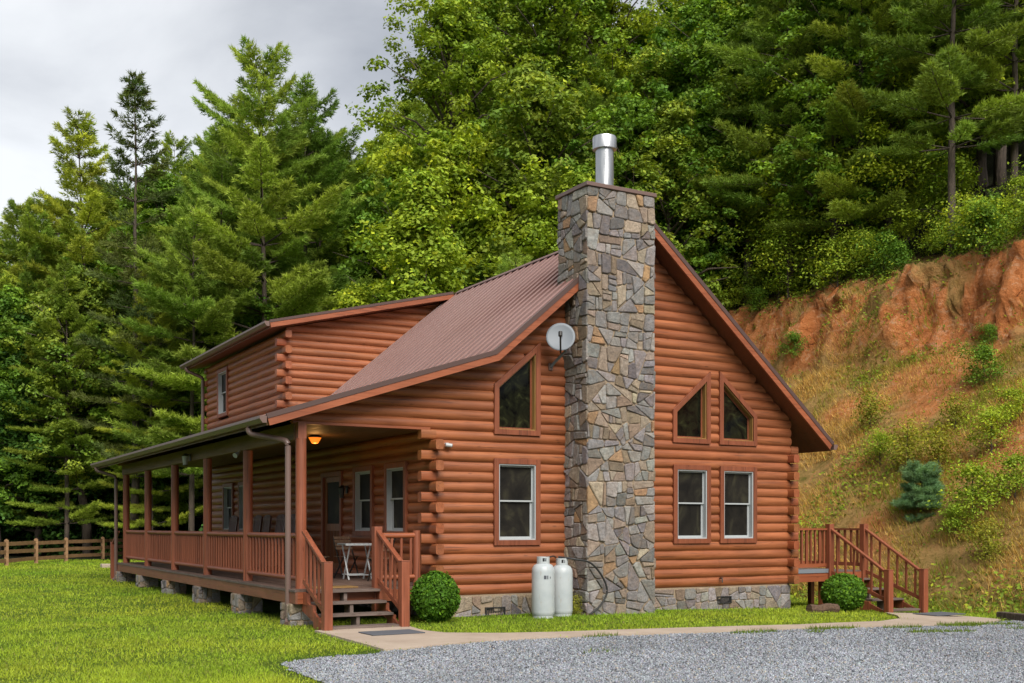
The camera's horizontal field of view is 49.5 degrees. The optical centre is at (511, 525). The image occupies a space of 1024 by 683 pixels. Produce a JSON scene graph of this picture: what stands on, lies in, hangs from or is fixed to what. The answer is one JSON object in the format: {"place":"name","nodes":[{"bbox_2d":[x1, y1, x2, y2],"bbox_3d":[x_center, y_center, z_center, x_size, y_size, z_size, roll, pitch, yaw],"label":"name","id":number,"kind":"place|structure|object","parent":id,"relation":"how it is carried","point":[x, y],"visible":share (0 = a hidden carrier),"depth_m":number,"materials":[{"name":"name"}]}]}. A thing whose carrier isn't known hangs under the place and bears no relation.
{"place":"outdoors","nodes":[
{"label":"outdoors","id":0,"kind":"place"},
{"bbox_2d":[0,0,670,265],"label":"sky","id":1,"kind":"structure","parent":0,"point":[55,54],"materials":[{"name":"grey"}]},
{"bbox_2d":[0,123,1023,682],"bbox_3d":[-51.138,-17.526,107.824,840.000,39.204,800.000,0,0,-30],"label":"ground","id":2,"kind":"structure","parent":0,"point":[962,297],"depth_m":38.32,"materials":[{"name":"green plant"}]},
{"bbox_2d":[0,198,53,554],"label":"pine tree","id":3,"kind":"object","parent":2,"relation":"on","point":[18,264],"visible":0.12,"depth_m":59.08,"materials":[{"name":"green plant"}]},
{"bbox_2d":[0,353,61,540],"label":"leafy tree","id":4,"kind":"object","parent":2,"relation":"on","point":[35,501],"visible":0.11,"depth_m":55.82,"materials":[{"name":"green plant"}]},
{"bbox_2d":[0,283,81,556],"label":"leafy tree","id":5,"kind":"object","parent":2,"relation":"on","point":[12,298],"visible":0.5,"depth_m":55.63,"materials":[{"name":"green plant"}]},
{"bbox_2d":[0,191,86,554],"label":"pine tree","id":6,"kind":"object","parent":2,"relation":"on","point":[37,221],"visible":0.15,"depth_m":58.45,"materials":[{"name":"green plant"}]},
{"bbox_2d":[0,537,122,565],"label":"rail fence","id":7,"kind":"object","parent":2,"relation":"on","point":[6,552],"visible":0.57,"depth_m":48.14,"materials":[{"name":"brown wood"}]},
{"bbox_2d":[0,308,124,555],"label":"leafy tree","id":8,"kind":"object","parent":2,"relation":"on","point":[41,533],"visible":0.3,"depth_m":55.96,"materials":[{"name":"green plant"}]},
{"bbox_2d":[2,257,142,554],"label":"pine tree","id":9,"kind":"object","parent":2,"relation":"on","point":[88,511],"visible":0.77,"depth_m":54.25,"materials":[{"name":"green plant"}]},
{"bbox_2d":[0,106,147,553],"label":"pine tree","id":10,"kind":"object","parent":2,"relation":"on","point":[96,205],"visible":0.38,"depth_m":58.77,"materials":[{"name":"green plant"}]},
{"bbox_2d":[12,457,142,556],"bbox_3d":[-22.180,-0.852,59.282,7.054,6.385,6.945,0,0,19],"label":"shrub","id":11,"kind":"object","parent":2,"relation":"on","point":[77,531],"visible":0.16,"depth_m":57.57,"materials":[{"name":"green plant"}]},
{"bbox_2d":[0,264,156,553],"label":"leafy tree","id":12,"kind":"object","parent":2,"relation":"on","point":[93,286],"visible":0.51,"depth_m":54.82,"materials":[{"name":"green plant"}]},
{"bbox_2d":[50,232,162,552],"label":"pine tree","id":13,"kind":"object","parent":2,"relation":"on","point":[96,243],"visible":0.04,"depth_m":58.11,"materials":[{"name":"green plant"}]},
{"bbox_2d":[38,208,222,530],"bbox_3d":[-18.330,-7.167,59.786,12.671,18.781,13.585,0,0,26],"label":"pine tree","id":14,"kind":"object","parent":2,"relation":"on","point":[144,214],"visible":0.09,"depth_m":56.50,"materials":[{"name":"green plant"}]},
{"bbox_2d":[65,69,196,529],"bbox_3d":[-18.531,-9.764,53.058,8.067,23.942,6.295,0,0,34],"label":"pine tree","id":15,"kind":"object","parent":2,"relation":"on","point":[133,91],"visible":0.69,"depth_m":52.55,"materials":[{"name":"green plant"}]},
{"bbox_2d":[94,262,206,529],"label":"pine tree","id":16,"kind":"object","parent":2,"relation":"on","point":[130,350],"visible":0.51,"depth_m":51.38,"materials":[{"name":"green plant"}]},
{"bbox_2d":[100,165,202,249],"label":"leafy tree","id":17,"kind":"object","parent":2,"relation":"on","point":[163,184],"visible":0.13,"depth_m":82.88,"materials":[{"name":"green plant"}]},
{"bbox_2d":[149,129,195,181],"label":"pine tree","id":18,"kind":"object","parent":2,"relation":"on","point":[176,165],"visible":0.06,"depth_m":95.69,"materials":[{"name":"green plant"}]},
{"bbox_2d":[109,194,256,530],"bbox_3d":[-14.157,-6.516,50.617,7.941,17.290,6.678,0,0,-16],"label":"pine tree","id":19,"kind":"object","parent":2,"relation":"on","point":[208,307],"visible":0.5,"depth_m":49.87,"materials":[{"name":"green plant"}]},
{"bbox_2d":[107,121,279,521],"bbox_3d":[-14.657,-9.421,58.692,12.572,23.237,12.464,0,0,-25],"label":"pine tree","id":20,"kind":"object","parent":2,"relation":"on","point":[214,137],"visible":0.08,"depth_m":56.83,"materials":[{"name":"green plant"}]},
{"bbox_2d":[103,35,368,484],"bbox_3d":[-12.602,-10.491,53.656,13.670,25.486,13.789,0,0,-16],"label":"pine tree","id":21,"kind":"object","parent":2,"relation":"on","point":[255,111],"visible":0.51,"depth_m":51.41,"materials":[{"name":"green plant"}]},
{"bbox_2d":[183,71,390,508],"bbox_3d":[-9.972,-10.385,56.793,13.248,24.486,13.134,0,0,-32],"label":"pine tree","id":22,"kind":"object","parent":2,"relation":"on","point":[315,120],"visible":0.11,"depth_m":54.75,"materials":[{"name":"green plant"}]},
{"bbox_2d":[236,125,386,319],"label":"pine tree","id":23,"kind":"object","parent":2,"relation":"on","point":[350,174],"visible":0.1,"depth_m":55.76,"materials":[{"name":"green plant"}]},
{"bbox_2d":[331,281,375,309],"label":"leafy tree","id":24,"kind":"object","parent":2,"relation":"on","point":[354,297],"visible":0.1,"depth_m":46.63,"materials":[{"name":"green plant"}]},
{"bbox_2d":[266,177,486,303],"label":"leafy tree","id":25,"kind":"object","parent":2,"relation":"on","point":[345,267],"visible":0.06,"depth_m":54.76,"materials":[{"name":"green plant"}]},
{"bbox_2d":[315,148,443,291],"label":"leafy tree","id":26,"kind":"object","parent":2,"relation":"on","point":[391,168],"visible":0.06,"depth_m":57.97,"materials":[{"name":"green plant"}]},
{"bbox_2d":[350,165,468,302],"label":"leafy tree","id":27,"kind":"object","parent":2,"relation":"on","point":[421,231],"visible":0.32,"depth_m":45.33,"materials":[{"name":"green plant"}]},
{"bbox_2d":[410,570,461,622],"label":"round bush","id":28,"kind":"object","parent":2,"relation":"on","point":[435,597],"visible":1,"depth_m":19.73,"materials":[{"name":"green plant"}]},
{"bbox_2d":[331,0,542,282],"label":"leafy tree","id":29,"kind":"object","parent":2,"relation":"on","point":[453,28],"visible":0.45,"depth_m":58.88,"materials":[{"name":"green plant"}]},
{"bbox_2d":[334,120,553,302],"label":"leafy tree","id":30,"kind":"object","parent":2,"relation":"on","point":[485,219],"visible":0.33,"depth_m":54.09,"materials":[{"name":"green plant"}]},
{"bbox_2d":[389,129,547,271],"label":"leafy tree","id":31,"kind":"object","parent":2,"relation":"on","point":[477,141],"visible":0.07,"depth_m":54.62,"materials":[{"name":"green plant"}]},
{"bbox_2d":[405,0,568,161],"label":"leafy tree","id":32,"kind":"object","parent":2,"relation":"on","point":[485,6],"visible":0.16,"depth_m":65.35,"materials":[{"name":"green plant"}]},
{"bbox_2d":[90,134,927,630],"bbox_3d":[-1.697,-2.851,29.771,15.375,10.198,18.925,0,0,-30],"label":"log cabin","id":33,"kind":"object","parent":2,"relation":"on","point":[650,436],"visible":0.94,"depth_m":22.80,"materials":[{"name":"brown wood"}]},
{"bbox_2d":[217,366,228,417],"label":"window","id":34,"kind":"structure","parent":33,"relation":"in","point":[222,374],"depth_m":33.64,"materials":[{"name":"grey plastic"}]},
{"bbox_2d":[222,483,234,531],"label":"window","id":35,"kind":"structure","parent":33,"relation":"in","point":[228,490],"depth_m":33.47,"materials":[{"name":"grey plastic"}]},
{"bbox_2d":[321,471,344,573],"bbox_3d":[-4.122,-0.070,25.584,0.125,2.320,1.300,0,0,-30],"label":"door","id":36,"kind":"structure","parent":33,"relation":"in","point":[332,515],"depth_m":25.68,"materials":[{"name":"brown wood"}]},
{"bbox_2d":[352,465,375,535],"bbox_3d":[-3.156,-0.525,23.948,0.175,1.490,1.100,0,0,-30],"label":"window","id":37,"kind":"structure","parent":33,"relation":"in","point":[363,495],"depth_m":24.13,"materials":[{"name":"grey plastic"}]},
{"bbox_2d":[384,461,408,532],"bbox_3d":[-2.304,-0.525,22.460,0.175,1.490,1.070,0,0,-30],"label":"window","id":38,"kind":"structure","parent":33,"relation":"in","point":[396,494],"depth_m":22.62,"materials":[{"name":"grey plastic"}]},
{"bbox_2d":[492,458,540,545],"bbox_3d":[0.073,-0.460,21.917,1.050,1.700,0.175,0,0,-30],"label":"window","id":39,"kind":"structure","parent":33,"relation":"in","point":[516,502],"depth_m":21.96,"materials":[{"name":"grey plastic"}]},
{"bbox_2d":[493,342,540,435],"bbox_3d":[0.069,-2.714,21.932,1.050,1.869,0.205,0,0,-30],"label":"window","id":40,"kind":"structure","parent":33,"relation":"in","point":[517,394],"depth_m":22.03,"materials":[{"name":"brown wood"}]},
{"bbox_2d":[546,323,574,370],"bbox_3d":[0.928,-3.554,21.875,0.499,0.889,0.838,0,0,-30],"label":"satellite dish","id":41,"kind":"object","parent":33,"relation":"attached to","point":[560,337],"visible":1,"depth_m":21.86,"materials":[{"name":"grey metal"}]},
{"bbox_2d":[671,464,710,543],"bbox_3d":[3.869,-0.460,24.091,1.020,1.700,0.175,0,0,-30],"label":"window","id":42,"kind":"structure","parent":33,"relation":"in","point":[691,486],"depth_m":24.14,"materials":[{"name":"grey plastic"}]},
{"bbox_2d":[671,372,710,443],"bbox_3d":[3.853,-2.574,24.099,1.030,1.589,0.205,0,0,-30],"label":"window","id":43,"kind":"structure","parent":33,"relation":"in","point":[691,417],"depth_m":24.21,"materials":[{"name":"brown wood"}]},
{"bbox_2d":[717,466,756,542],"bbox_3d":[5.006,-0.460,24.742,1.060,1.700,0.175,0,0,-30],"label":"window","id":44,"kind":"structure","parent":33,"relation":"in","point":[737,497],"depth_m":24.79,"materials":[{"name":"grey plastic"}]},
{"bbox_2d":[718,371,756,445],"bbox_3d":[4.994,-2.584,24.753,1.080,1.608,0.205,0,0,-30],"label":"window","id":45,"kind":"structure","parent":33,"relation":"in","point":[737,424],"depth_m":24.75,"materials":[{"name":"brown wood"}]},
{"bbox_2d":[0,561,1020,682],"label":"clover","id":46,"kind":"object","parent":2,"relation":"on","point":[50,655],"visible":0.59,"depth_m":18.53,"materials":[{"name":"green plant"}]},
{"bbox_2d":[438,57,623,287],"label":"leafy tree","id":47,"kind":"object","parent":2,"relation":"on","point":[530,92],"visible":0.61,"depth_m":53.50,"materials":[{"name":"green plant"}]},
{"bbox_2d":[532,556,554,618],"bbox_3d":[0.592,1.182,21.081,0.436,1.180,0.437,0,0,-30],"label":"propane tank","id":48,"kind":"object","parent":2,"relation":"on","point":[543,588],"visible":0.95,"depth_m":20.90,"materials":[{"name":"metal"}]},
{"bbox_2d":[482,167,614,274],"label":"leafy tree","id":49,"kind":"object","parent":2,"relation":"on","point":[551,210],"visible":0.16,"depth_m":50.85,"materials":[{"name":"green plant"}]},
{"bbox_2d":[471,0,636,198],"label":"leafy tree","id":50,"kind":"object","parent":2,"relation":"on","point":[542,46],"visible":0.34,"depth_m":63.71,"materials":[{"name":"green plant"}]},
{"bbox_2d":[553,558,572,616],"bbox_3d":[0.969,1.205,21.528,0.416,1.140,0.416,0,0,-30],"label":"propane tank","id":51,"kind":"object","parent":2,"relation":"on","point":[563,587],"visible":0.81,"depth_m":21.35,"materials":[{"name":"metal"}]},
{"bbox_2d":[506,3,639,90],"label":"leafy tree","id":52,"kind":"object","parent":2,"relation":"on","point":[616,9],"visible":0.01,"depth_m":67.15,"materials":[{"name":"green plant"}]},
{"bbox_2d":[565,54,616,130],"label":"tree","id":53,"kind":"object","parent":2,"relation":"on","point":[602,100],"visible":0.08,"depth_m":62.76,"materials":[{"name":"green plant"}]},
{"bbox_2d":[532,0,686,117],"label":"leafy tree","id":54,"kind":"object","parent":2,"relation":"on","point":[647,19],"visible":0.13,"depth_m":65.29,"materials":[{"name":"green plant"}]},
{"bbox_2d":[539,79,734,292],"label":"leafy tree","id":55,"kind":"object","parent":2,"relation":"on","point":[626,115],"visible":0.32,"depth_m":53.88,"materials":[{"name":"green plant"}]},
{"bbox_2d":[613,41,703,184],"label":"leafy tree","id":56,"kind":"object","parent":2,"relation":"on","point":[646,75],"visible":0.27,"depth_m":57.63,"materials":[{"name":"green plant"}]},
{"bbox_2d":[614,100,762,304],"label":"leafy tree","id":57,"kind":"object","parent":2,"relation":"on","point":[673,142],"visible":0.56,"depth_m":52.59,"materials":[{"name":"green plant"}]},
{"bbox_2d":[627,0,757,190],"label":"leafy tree","id":58,"kind":"object","parent":2,"relation":"on","point":[696,10],"visible":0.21,"depth_m":57.25,"materials":[{"name":"green plant"}]},
{"bbox_2d":[629,82,773,293],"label":"leafy tree","id":59,"kind":"object","parent":2,"relation":"on","point":[705,129],"visible":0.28,"depth_m":53.46,"materials":[{"name":"green plant"}]},
{"bbox_2d":[635,7,781,300],"bbox_3d":[10.571,-18.213,57.836,10.660,15.800,11.429,0,0,3],"label":"leafy tree","id":60,"kind":"object","parent":2,"relation":"on","point":[727,21],"visible":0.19,"depth_m":55.38,"materials":[{"name":"green plant"}]},
{"bbox_2d":[668,0,771,287],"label":"leafy tree","id":61,"kind":"object","parent":2,"relation":"on","point":[740,2],"visible":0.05,"depth_m":56.67,"materials":[{"name":"green plant"}]},
{"bbox_2d":[665,18,795,305],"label":"leafy tree","id":62,"kind":"object","parent":2,"relation":"on","point":[726,84],"visible":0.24,"depth_m":53.36,"materials":[{"name":"green plant"}]},
{"bbox_2d":[686,2,849,297],"bbox_3d":[12.476,-18.220,53.799,8.438,15.465,8.768,0,0,-25],"label":"leafy tree","id":63,"kind":"object","parent":2,"relation":"on","point":[748,231],"visible":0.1,"depth_m":52.85,"materials":[{"name":"green plant"}]},
{"bbox_2d":[739,215,809,302],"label":"young tree","id":64,"kind":"object","parent":2,"relation":"on","point":[767,256],"visible":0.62,"depth_m":51.31,"materials":[{"name":"green plant"}]},
{"bbox_2d":[688,0,863,296],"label":"pine tree","id":65,"kind":"object","parent":2,"relation":"on","point":[744,181],"visible":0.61,"depth_m":50.81,"materials":[{"name":"green plant"}]},
{"bbox_2d":[699,0,865,131],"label":"leafy tree","id":66,"kind":"object","parent":2,"relation":"on","point":[732,31],"visible":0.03,"depth_m":55.31,"materials":[{"name":"green plant"}]},
{"bbox_2d":[754,201,849,297],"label":"young tree","id":67,"kind":"object","parent":2,"relation":"on","point":[786,258],"visible":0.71,"depth_m":50.62,"materials":[{"name":"green plant"}]},
{"bbox_2d":[697,0,932,281],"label":"leafy tree","id":68,"kind":"object","parent":2,"relation":"on","point":[803,20],"visible":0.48,"depth_m":49.05,"materials":[{"name":"green plant"}]},
{"bbox_2d":[729,0,915,287],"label":"leafy tree","id":69,"kind":"object","parent":2,"relation":"on","point":[800,211],"visible":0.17,"depth_m":51.16,"materials":[{"name":"green plant"}]},
{"bbox_2d":[787,219,882,291],"bbox_3d":[13.874,-11.204,47.192,4.174,3.487,4.460,0,0,-40],"label":"shrub","id":70,"kind":"object","parent":2,"relation":"on","point":[831,250],"visible":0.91,"depth_m":47.41,"materials":[{"name":"green plant"}]},
{"bbox_2d":[819,572,867,611],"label":"round bush","id":71,"kind":"object","parent":2,"relation":"on","point":[845,592],"visible":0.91,"depth_m":24.71,"materials":[{"name":"green plant"}]},
{"bbox_2d":[749,0,979,276],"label":"pine tree","id":72,"kind":"object","parent":2,"relation":"on","point":[842,188],"visible":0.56,"depth_m":47.60,"materials":[{"name":"green plant"}]},
{"bbox_2d":[834,230,894,278],"bbox_3d":[14.877,-11.281,46.830,2.838,2.371,3.033,0,0,28],"label":"shrub","id":73,"kind":"object","parent":2,"relation":"on","point":[859,262],"visible":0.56,"depth_m":46.71,"materials":[{"name":"green plant"}]},
{"bbox_2d":[846,387,893,433],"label":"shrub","id":74,"kind":"object","parent":2,"relation":"on","point":[870,420],"visible":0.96,"depth_m":38.20,"materials":[{"name":"green plant"}]},
{"bbox_2d":[846,427,898,464],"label":"shrub","id":75,"kind":"object","parent":2,"relation":"on","point":[879,438],"visible":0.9,"depth_m":35.97,"materials":[{"name":"green plant"}]},
{"bbox_2d":[733,238,1023,614],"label":"bank weeds","id":76,"kind":"object","parent":2,"relation":"on","point":[982,608],"visible":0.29,"depth_m":36.28,"materials":[{"name":"green plant"}]},
{"bbox_2d":[850,227,910,279],"bbox_3d":[15.274,-11.170,46.071,2.415,2.518,3.347,0,0,-1],"label":"shrub","id":77,"kind":"object","parent":2,"relation":"on","point":[884,235],"visible":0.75,"depth_m":46.10,"materials":[{"name":"green plant"}]},
{"bbox_2d":[749,278,1023,614],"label":"bank grass","id":78,"kind":"structure","parent":2,"relation":"on","point":[851,422],"depth_m":36.43,"materials":[{"name":"green plant"}]},
{"bbox_2d":[873,238,915,277],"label":"shrub","id":79,"kind":"object","parent":2,"relation":"on","point":[899,244],"visible":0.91,"depth_m":45.30,"materials":[{"name":"green plant"}]},
{"bbox_2d":[819,0,982,258],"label":"leafy tree","id":80,"kind":"object","parent":2,"relation":"on","point":[888,129],"visible":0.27,"depth_m":48.01,"materials":[{"name":"green plant"}]},
{"bbox_2d":[876,414,934,473],"bbox_3d":[12.339,-2.336,34.795,1.739,2.262,1.732,0,0,-39],"label":"bush","id":81,"kind":"object","parent":2,"relation":"on","point":[910,442],"visible":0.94,"depth_m":34.67,"materials":[{"name":"green plant"}]},
{"bbox_2d":[810,0,1011,242],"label":"leafy tree","id":82,"kind":"object","parent":2,"relation":"on","point":[934,46],"visible":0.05,"depth_m":50.37,"materials":[{"name":"green plant"}]},
{"bbox_2d":[883,200,940,256],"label":"young tree","id":83,"kind":"object","parent":2,"relation":"on","point":[898,226],"visible":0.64,"depth_m":47.25,"materials":[{"name":"green plant"}]},
{"bbox_2d":[890,457,944,522],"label":"pine sapling","id":84,"kind":"object","parent":2,"relation":"on","point":[926,476],"visible":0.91,"depth_m":31.75,"materials":[{"name":"green plant"}]},
{"bbox_2d":[877,154,976,246],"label":"young tree","id":85,"kind":"object","parent":2,"relation":"on","point":[930,193],"visible":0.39,"depth_m":46.51,"materials":[{"name":"green plant"}]},
{"bbox_2d":[875,143,992,248],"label":"young tree","id":86,"kind":"object","parent":2,"relation":"on","point":[959,164],"visible":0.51,"depth_m":45.86,"materials":[{"name":"green plant"}]},
{"bbox_2d":[854,0,1023,255],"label":"pine tree","id":87,"kind":"object","parent":2,"relation":"on","point":[926,15],"visible":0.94,"depth_m":44.06,"materials":[{"name":"green plant"}]},
{"bbox_2d":[913,419,964,470],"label":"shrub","id":88,"kind":"object","parent":2,"relation":"on","point":[938,450],"visible":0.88,"depth_m":33.77,"materials":[{"name":"green plant"}]},
{"bbox_2d":[922,498,985,538],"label":"shrub","id":89,"kind":"object","parent":2,"relation":"on","point":[954,511],"visible":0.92,"depth_m":29.86,"materials":[{"name":"green plant"}]},
{"bbox_2d":[934,387,976,430],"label":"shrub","id":90,"kind":"object","parent":2,"relation":"on","point":[956,409],"visible":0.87,"depth_m":35.43,"materials":[{"name":"green plant"}]},
{"bbox_2d":[909,0,1023,224],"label":"pine tree","id":91,"kind":"object","parent":2,"relation":"on","point":[1015,68],"visible":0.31,"depth_m":45.34,"materials":[{"name":"green plant"}]},
{"bbox_2d":[920,449,1020,520],"bbox_3d":[12.742,-0.920,29.821,2.885,2.256,2.700,0,0,0],"label":"shrub","id":92,"kind":"object","parent":2,"relation":"on","point":[974,471],"visible":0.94,"depth_m":30.01,"materials":[{"name":"green plant"}]},
{"bbox_2d":[917,0,1023,200],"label":"tree","id":93,"kind":"object","parent":2,"relation":"on","point":[981,158],"visible":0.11,"depth_m":49.83,"materials":[{"name":"green plant"}]},
{"bbox_2d":[923,188,1021,254],"bbox_3d":[17.404,-11.328,42.654,4.031,3.151,3.772,0,0,-8],"label":"shrub","id":94,"kind":"object","parent":2,"relation":"on","point":[976,228],"visible":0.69,"depth_m":41.99,"materials":[{"name":"green plant"}]},
{"bbox_2d":[948,341,1015,386],"bbox_3d":[15.676,-5.264,36.852,1.729,1.803,2.396,0,0,-27],"label":"shrub","id":95,"kind":"object","parent":2,"relation":"on","point":[983,351],"visible":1,"depth_m":36.93,"materials":[{"name":"green plant"}]},
{"bbox_2d":[943,190,1022,256],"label":"shrub","id":96,"kind":"object","parent":2,"relation":"on","point":[988,220],"visible":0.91,"depth_m":41.48,"materials":[{"name":"green plant"}]},
{"bbox_2d":[946,400,1022,452],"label":"shrub","id":97,"kind":"object","parent":2,"relation":"on","point":[993,414],"visible":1,"depth_m":32.55,"materials":[{"name":"green plant"}]},
{"bbox_2d":[961,513,1010,564],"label":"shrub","id":98,"kind":"object","parent":2,"relation":"on","point":[983,537],"visible":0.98,"depth_m":28.29,"materials":[{"name":"green plant"}]},
{"bbox_2d":[984,444,1023,498],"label":"shrub","id":99,"kind":"object","parent":2,"relation":"on","point":[1019,457],"visible":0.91,"depth_m":29.73,"materials":[{"name":"green plant"}]},
{"bbox_2d":[986,378,1023,424],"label":"shrub","id":100,"kind":"object","parent":2,"relation":"on","point":[1011,391],"visible":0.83,"depth_m":33.63,"materials":[{"name":"green plant"}]},
{"bbox_2d":[993,0,1023,185],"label":"leafy tree","id":101,"kind":"object","parent":2,"relation":"on","point":[999,169],"visible":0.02,"depth_m":57.88,"materials":[{"name":"plant"}]},
{"bbox_2d":[0,558,1023,682],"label":"lawn grass","id":102,"kind":"structure","parent":0,"point":[233,678],"depth_m":18.82,"materials":[{"name":"green plant"}]},
{"bbox_2d":[280,620,1023,682],"bbox_3d":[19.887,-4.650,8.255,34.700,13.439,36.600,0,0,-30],"label":"pebbles","id":103,"kind":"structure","parent":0,"point":[700,652],"depth_m":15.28,"materials":[{"name":"grey gravel"}]},
{"bbox_2d":[582,619,1023,652],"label":"gravel weeds","id":104,"kind":"object","parent":103,"relation":"on","point":[959,624],"visible":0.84,"depth_m":18.98,"materials":[{"name":"green plant"}]},
{"bbox_2d":[315,612,1000,650],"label":"concrete path","id":105,"kind":"structure","parent":0,"point":[427,638],"depth_m":17.79,"materials":[{"name":"beige concrete"}]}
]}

